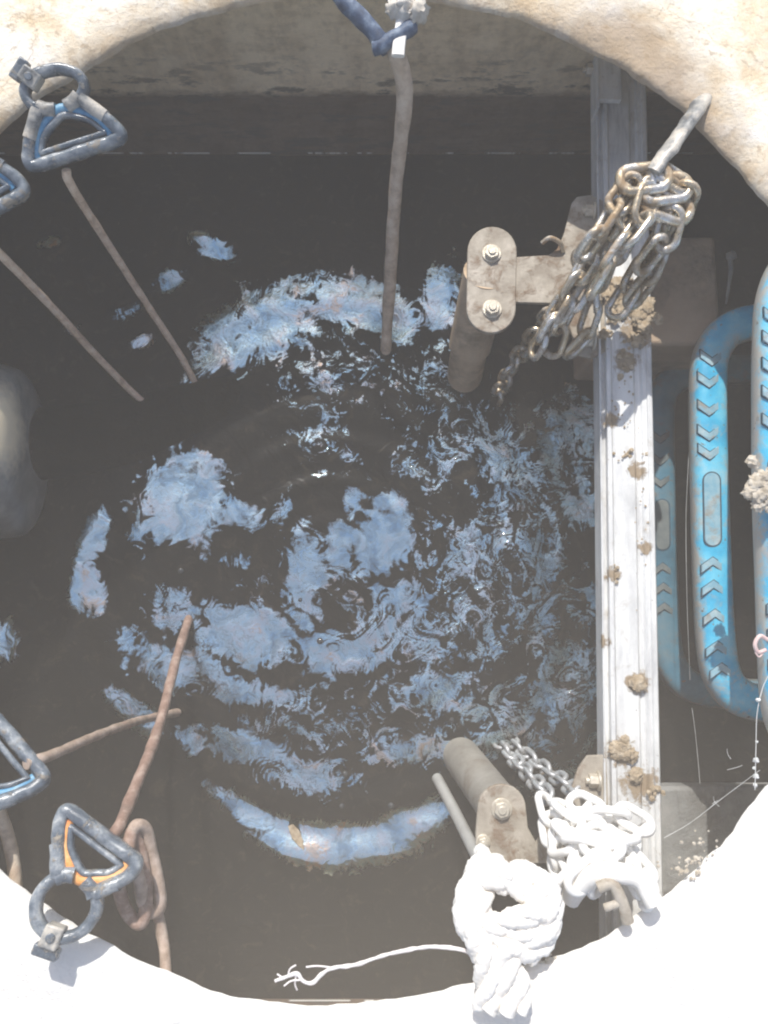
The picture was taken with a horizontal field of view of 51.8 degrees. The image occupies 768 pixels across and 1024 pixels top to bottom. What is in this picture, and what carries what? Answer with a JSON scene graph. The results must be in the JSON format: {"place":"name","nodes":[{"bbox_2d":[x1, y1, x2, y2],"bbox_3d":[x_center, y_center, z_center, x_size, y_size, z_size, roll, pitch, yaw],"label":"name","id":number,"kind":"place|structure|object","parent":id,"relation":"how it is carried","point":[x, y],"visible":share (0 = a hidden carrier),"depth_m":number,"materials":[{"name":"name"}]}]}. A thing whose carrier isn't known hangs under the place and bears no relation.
{"place":"outdoors","nodes":[
{"label":"outdoors","id":0,"kind":"place"},
{"bbox_2d":[0,154,767,998],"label":"water","id":1,"kind":"structure","parent":0,"point":[408,524],"depth_m":1.21,"materials":[{"name":"brown liquid"}]},
{"bbox_2d":[288,824,303,849],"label":"leaf","id":2,"kind":"object","parent":1,"relation":"on","point":[296,836],"visible":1,"depth_m":1.15,"materials":[{"name":"beige plant"}]},
{"bbox_2d":[314,351,321,358],"bbox_3d":[-0.105,-0.249,1.253,0.012,0.008,0.012,0,82,0],"label":"bubble","id":3,"kind":"object","parent":1,"relation":"on","point":[317,354],"visible":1,"depth_m":1.25,"materials":[{"name":"grey liquid"}]},
{"bbox_2d":[317,638,322,643],"bbox_3d":[-0.097,0.195,1.193,0.010,0.007,0.010,0,82,0],"label":"bubble","id":4,"kind":"object","parent":1,"relation":"on","point":[319,640],"visible":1,"depth_m":1.19,"materials":[{"name":"grey liquid"}]},
{"bbox_2d":[342,771,347,776],"bbox_3d":[-0.058,0.387,1.166,0.009,0.006,0.009,0,82,0],"label":"bubble","id":5,"kind":"object","parent":1,"relation":"on","point":[344,773],"visible":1,"depth_m":1.16,"materials":[{"name":"grey liquid"}]},
{"bbox_2d":[388,802,393,809],"bbox_3d":[0.010,0.432,1.160,0.010,0.007,0.010,0,82,0],"label":"bubble","id":6,"kind":"object","parent":1,"relation":"on","point":[391,805],"visible":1,"depth_m":1.16,"materials":[{"name":"grey liquid"}]},
{"bbox_2d":[432,773,475,856],"bbox_3d":[0.099,0.405,1.025,0.016,0.284,0.090,-34,84,-4],"label":"thin pole","id":7,"kind":"object","parent":1,"relation":"in","point":[459,820],"visible":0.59,"depth_m":1.06,"materials":[{"name":"grey plastic"}]},
{"bbox_2d":[573,238,717,379],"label":"concrete block","id":8,"kind":"structure","parent":1,"relation":"in","point":[684,292],"depth_m":1.10,"materials":[{"name":"concrete"}]},
{"label":"ground","id":9,"kind":"structure","parent":0,"visible":0},
{"bbox_2d":[259,999,382,1005],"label":"concrete wall","id":10,"kind":"structure","parent":9,"relation":"in","point":[312,1002],"depth_m":1.12,"materials":[{"name":"beige concrete"}]},
{"bbox_2d":[0,0,719,155],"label":"concrete wall","id":11,"kind":"structure","parent":9,"relation":"in","point":[298,78],"depth_m":1.15,"materials":[{"name":"grey concrete"}]},
{"bbox_2d":[582,56,662,939],"bbox_3d":[0.300,-0.004,1.006,0.084,0.048,1.350,1,82,0],"label":"support rail","id":12,"kind":"object","parent":11,"relation":"attached to","point":[626,641],"visible":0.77,"depth_m":1.00,"materials":[{"name":"white metal"}]},
{"bbox_2d":[443,737,607,862],"bbox_3d":[0.178,0.374,1.073,0.187,0.266,0.126,0,82,0],"label":"guide pipe","id":13,"kind":"object","parent":12,"relation":"attached to","point":[495,799],"visible":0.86,"depth_m":0.95,"materials":[{"name":"metal"}]},
{"bbox_2d":[447,195,604,392],"bbox_3d":[0.198,-0.295,1.178,0.203,0.301,0.228,0,82,0],"label":"guide pipe","id":14,"kind":"object","parent":12,"relation":"attached to","point":[500,279],"visible":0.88,"depth_m":1.05,"materials":[{"name":"metal"}]},
{"bbox_2d":[599,276,644,339],"bbox_3d":[0.310,-0.267,1.032,0.062,0.011,0.089,0,82,0],"label":"mud clump","id":15,"kind":"object","parent":12,"relation":"on","point":[617,308],"visible":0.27,"depth_m":1.03,"materials":[{"name":"beige soil"}]},
{"bbox_2d":[608,734,638,764],"bbox_3d":[0.289,0.290,0.954,0.033,0.008,0.037,-34,84,-4],"label":"mud clump","id":16,"kind":"object","parent":12,"relation":"on","point":[622,748],"visible":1,"depth_m":0.95,"materials":[{"name":"beige soil"}]},
{"bbox_2d":[617,339,633,379],"bbox_3d":[0.313,-0.198,1.024,0.024,0.006,0.057,0,82,0],"label":"mud clump","id":17,"kind":"object","parent":12,"relation":"on","point":[620,355],"visible":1,"depth_m":1.02,"materials":[{"name":"brown soil"}]},
{"bbox_2d":[612,448,647,583],"bbox_3d":[0.294,0.002,0.997,0.048,0.006,0.176,15,82,2],"label":"mud clump","id":18,"kind":"object","parent":12,"relation":"on","point":[629,452],"visible":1,"depth_m":1.01,"materials":[{"name":"brown soil"}]},
{"bbox_2d":[611,366,648,610],"bbox_3d":[0.317,-0.035,1.002,0.034,0.005,0.316,-5,82,-1],"label":"mud clump","id":19,"kind":"object","parent":12,"relation":"on","point":[618,414],"visible":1,"depth_m":1.01,"materials":[{"name":"brown soil"}]},
{"bbox_2d":[628,674,646,691],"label":"mud clump","id":20,"kind":"object","parent":12,"relation":"on","point":[637,683],"visible":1,"depth_m":0.96,"materials":[{"name":"beige soil"}]},
{"bbox_2d":[629,296,663,347],"bbox_3d":[0.340,-0.248,1.030,0.050,0.009,0.074,0,82,0],"label":"mud clump","id":21,"kind":"object","parent":12,"relation":"on","point":[643,315],"visible":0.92,"depth_m":1.03,"materials":[{"name":"beige soil"}]},
{"bbox_2d":[628,766,665,801],"bbox_3d":[0.315,0.328,0.950,0.022,0.009,0.051,-44,84,-5],"label":"mud clump","id":22,"kind":"object","parent":12,"relation":"on","point":[636,776],"visible":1,"depth_m":0.95,"materials":[{"name":"beige soil"}]},
{"bbox_2d":[0,0,767,1023],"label":"concrete slab","id":23,"kind":"structure","parent":9,"relation":"on","point":[688,950],"depth_m":0.79,"materials":[{"name":"beige concrete"}]},
{"bbox_2d":[0,158,30,215],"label":"cable clamp","id":24,"kind":"object","parent":23,"relation":"attached to","point":[14,183],"visible":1,"depth_m":0.90,"materials":[{"name":"blue metal"}]},
{"bbox_2d":[0,248,143,400],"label":"cable","id":25,"kind":"object","parent":24,"relation":"hanging from","point":[11,265],"visible":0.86,"depth_m":1.06,"materials":[{"name":"brown rubber"}]},
{"bbox_2d":[0,713,50,810],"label":"cable clamp","id":26,"kind":"object","parent":23,"relation":"attached to","point":[25,786],"visible":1,"depth_m":0.82,"materials":[{"name":"blue metal"}]},
{"bbox_2d":[0,809,22,886],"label":"cable","id":27,"kind":"object","parent":26,"relation":"hanging from","point":[11,851],"visible":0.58,"depth_m":0.83,"materials":[{"name":"beige rubber"}]},
{"bbox_2d":[22,708,180,769],"bbox_3d":[-0.334,0.281,1.030,0.088,0.424,0.020,-8,82,-1],"label":"cable","id":28,"kind":"object","parent":26,"relation":"hanging from","point":[58,752],"visible":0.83,"depth_m":0.94,"materials":[{"name":"brown rubber"}]},
{"bbox_2d":[9,56,127,173],"bbox_3d":[-0.355,-0.446,0.893,0.120,0.066,0.111,0,82,0],"label":"cable clamp","id":29,"kind":"object","parent":23,"relation":"attached to","point":[45,120],"visible":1,"depth_m":0.89,"materials":[{"name":"blue metal"}]},
{"bbox_2d":[61,168,196,382],"bbox_3d":[-0.335,-0.292,1.109,0.018,0.424,0.172,-26,83,-3],"label":"cable","id":30,"kind":"object","parent":29,"relation":"hanging from","point":[79,199],"visible":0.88,"depth_m":1.08,"materials":[{"name":"brown rubber"}]},
{"bbox_2d":[29,803,143,961],"bbox_3d":[-0.314,0.368,0.780,0.106,0.051,0.121,35,84,4],"label":"cable clamp","id":31,"kind":"object","parent":23,"relation":"attached to","point":[70,822],"visible":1,"depth_m":0.78,"materials":[{"name":"grey metal"}]},
{"bbox_2d":[113,818,171,971],"bbox_3d":[-0.253,0.405,0.823,0.047,0.052,0.167,-12,82,-2],"label":"cable coil","id":32,"kind":"object","parent":31,"relation":"hanging from","point":[148,881],"visible":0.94,"depth_m":0.82,"materials":[{"name":"beige rubber"}]},
{"bbox_2d":[110,615,192,836],"bbox_3d":[-0.289,0.243,1.034,0.023,0.430,0.259,-6,82,-1],"label":"cable","id":33,"kind":"object","parent":31,"relation":"hanging from","point":[130,799],"visible":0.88,"depth_m":0.97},
{"bbox_2d":[333,0,386,55],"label":"hose","id":34,"kind":"object","parent":23,"relation":"on","point":[360,17],"visible":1,"depth_m":0.90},
{"bbox_2d":[385,0,430,57],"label":"cloth knot","id":35,"kind":"object","parent":23,"relation":"on","point":[400,12],"visible":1,"depth_m":0.90,"materials":[{"name":"white fabric"}]},
{"bbox_2d":[381,45,412,354],"bbox_3d":[0.015,-0.398,1.102,0.033,0.425,0.268,2,82,0],"label":"cable","id":36,"kind":"object","parent":35,"relation":"hanging from","point":[400,67],"visible":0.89,"depth_m":1.06,"materials":[{"name":"rubber"}]},
{"bbox_2d":[371,19,417,56],"bbox_3d":[0.011,-0.547,0.913,0.058,0.025,0.022,-28,83,-4],"label":"tape wrap","id":37,"kind":"object","parent":36,"relation":"attached to","point":[384,43],"visible":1,"depth_m":0.91,"materials":[{"name":"blue plastic"}]},
{"bbox_2d":[452,843,564,1018],"bbox_3d":[0.124,0.421,0.803,0.113,0.090,0.142,0,82,0],"label":"knotted rope","id":38,"kind":"object","parent":23,"relation":"attached to","point":[503,945],"visible":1,"depth_m":0.77,"materials":[{"name":"white fabric"}]},
{"bbox_2d":[274,944,472,990],"bbox_3d":[-0.010,0.450,0.786,0.200,0.011,0.026,-9,82,-1],"label":"string","id":39,"kind":"object","parent":38,"relation":"attached to","point":[296,974],"visible":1,"depth_m":0.79,"materials":[{"name":"white fabric"}]},
{"bbox_2d":[538,953,556,963],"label":"debris clump","id":40,"kind":"object","parent":23,"relation":"on","point":[549,960],"visible":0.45,"depth_m":0.79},
{"bbox_2d":[492,737,662,911],"bbox_3d":[0.230,0.370,0.982,0.139,0.418,0.124,0,82,0],"label":"chain","id":41,"kind":"object","parent":23,"relation":"hanging from","point":[609,849],"visible":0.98,"depth_m":0.85,"materials":[{"name":"metal"}]},
{"bbox_2d":[596,878,633,924],"bbox_3d":[0.229,0.387,0.785,0.025,0.014,0.047,-18,83,-2],"label":"shackle","id":42,"kind":"object","parent":41,"relation":"attached to","point":[620,902],"visible":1,"depth_m":0.78,"materials":[{"name":"metal"}]},
{"bbox_2d":[490,93,711,405],"bbox_3d":[0.298,-0.311,1.076,0.112,0.411,0.334,34,84,4],"label":"chain","id":43,"kind":"object","parent":23,"relation":"hanging from","point":[657,199],"visible":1,"depth_m":0.91,"materials":[{"name":"metal"}]},
{"bbox_2d":[656,830,717,879],"bbox_3d":[0.312,0.352,0.804,0.067,0.008,0.037,-39,84,-5],"label":"debris clump","id":44,"kind":"object","parent":23,"relation":"on","point":[681,871],"visible":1,"depth_m":0.80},
{"bbox_2d":[664,456,767,837],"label":"cobweb","id":45,"kind":"object","parent":23,"relation":"attached to","point":[755,775],"visible":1,"depth_m":0.83},
{"bbox_3d":[0.780,0.079,1.403,0.280,1.098,1.795,0,82,0],"label":"concrete wall","id":46,"kind":"object","parent":9,"relation":"in","visible":0},
{"bbox_2d":[652,354,757,708],"bbox_3d":[0.514,0.024,1.182,0.250,0.040,0.537,0,82,0],"label":"step iron","id":47,"kind":"object","parent":46,"relation":"attached to","point":[678,679],"visible":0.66,"depth_m":1.16,"materials":[{"name":"blue plastic"}]},
{"bbox_2d":[661,782,767,895],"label":"concrete ledge","id":48,"kind":"object","parent":46,"relation":"attached to","point":[683,804],"visible":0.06,"depth_m":1.13,"materials":[{"name":"grey concrete"}]},
{"bbox_2d":[688,304,763,721],"bbox_3d":[0.523,-0.005,1.050,0.232,0.042,0.564,0,82,0],"label":"step iron","id":49,"kind":"object","parent":46,"relation":"attached to","point":[730,687],"visible":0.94,"depth_m":1.03,"materials":[{"name":"blue plastic"}]},
{"bbox_2d":[725,250,736,303],"bbox_3d":[0.482,-0.326,1.093,0.015,0.016,0.075,2,82,0],"label":"root strand","id":50,"kind":"object","parent":49,"relation":"hanging from","point":[731,255],"visible":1,"depth_m":1.09,"materials":[{"name":"plant"}]},
{"bbox_2d":[751,266,767,730],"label":"step iron","id":51,"kind":"object","parent":46,"relation":"attached to","point":[759,399],"visible":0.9,"depth_m":0.89,"materials":[{"name":"blue plastic"}]},
{"bbox_2d":[740,455,767,513],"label":"debris clump","id":52,"kind":"object","parent":51,"relation":"on","point":[755,490],"visible":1,"depth_m":0.85,"materials":[{"name":"beige"}]},
{"bbox_2d":[753,634,767,657],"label":"plastic loop","id":53,"kind":"object","parent":51,"relation":"on","point":[755,642],"visible":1,"depth_m":0.84,"materials":[{"name":"white plastic"}]},
{"bbox_3d":[-0.865,0.079,1.403,0.250,1.098,1.795,0,82,0],"label":"concrete wall","id":54,"kind":"object","parent":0,"visible":0},
{"bbox_2d":[0,364,240,538],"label":"discharge pipe","id":55,"kind":"object","parent":54,"relation":"attached to","point":[40,446],"visible":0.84,"depth_m":1.18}
]}

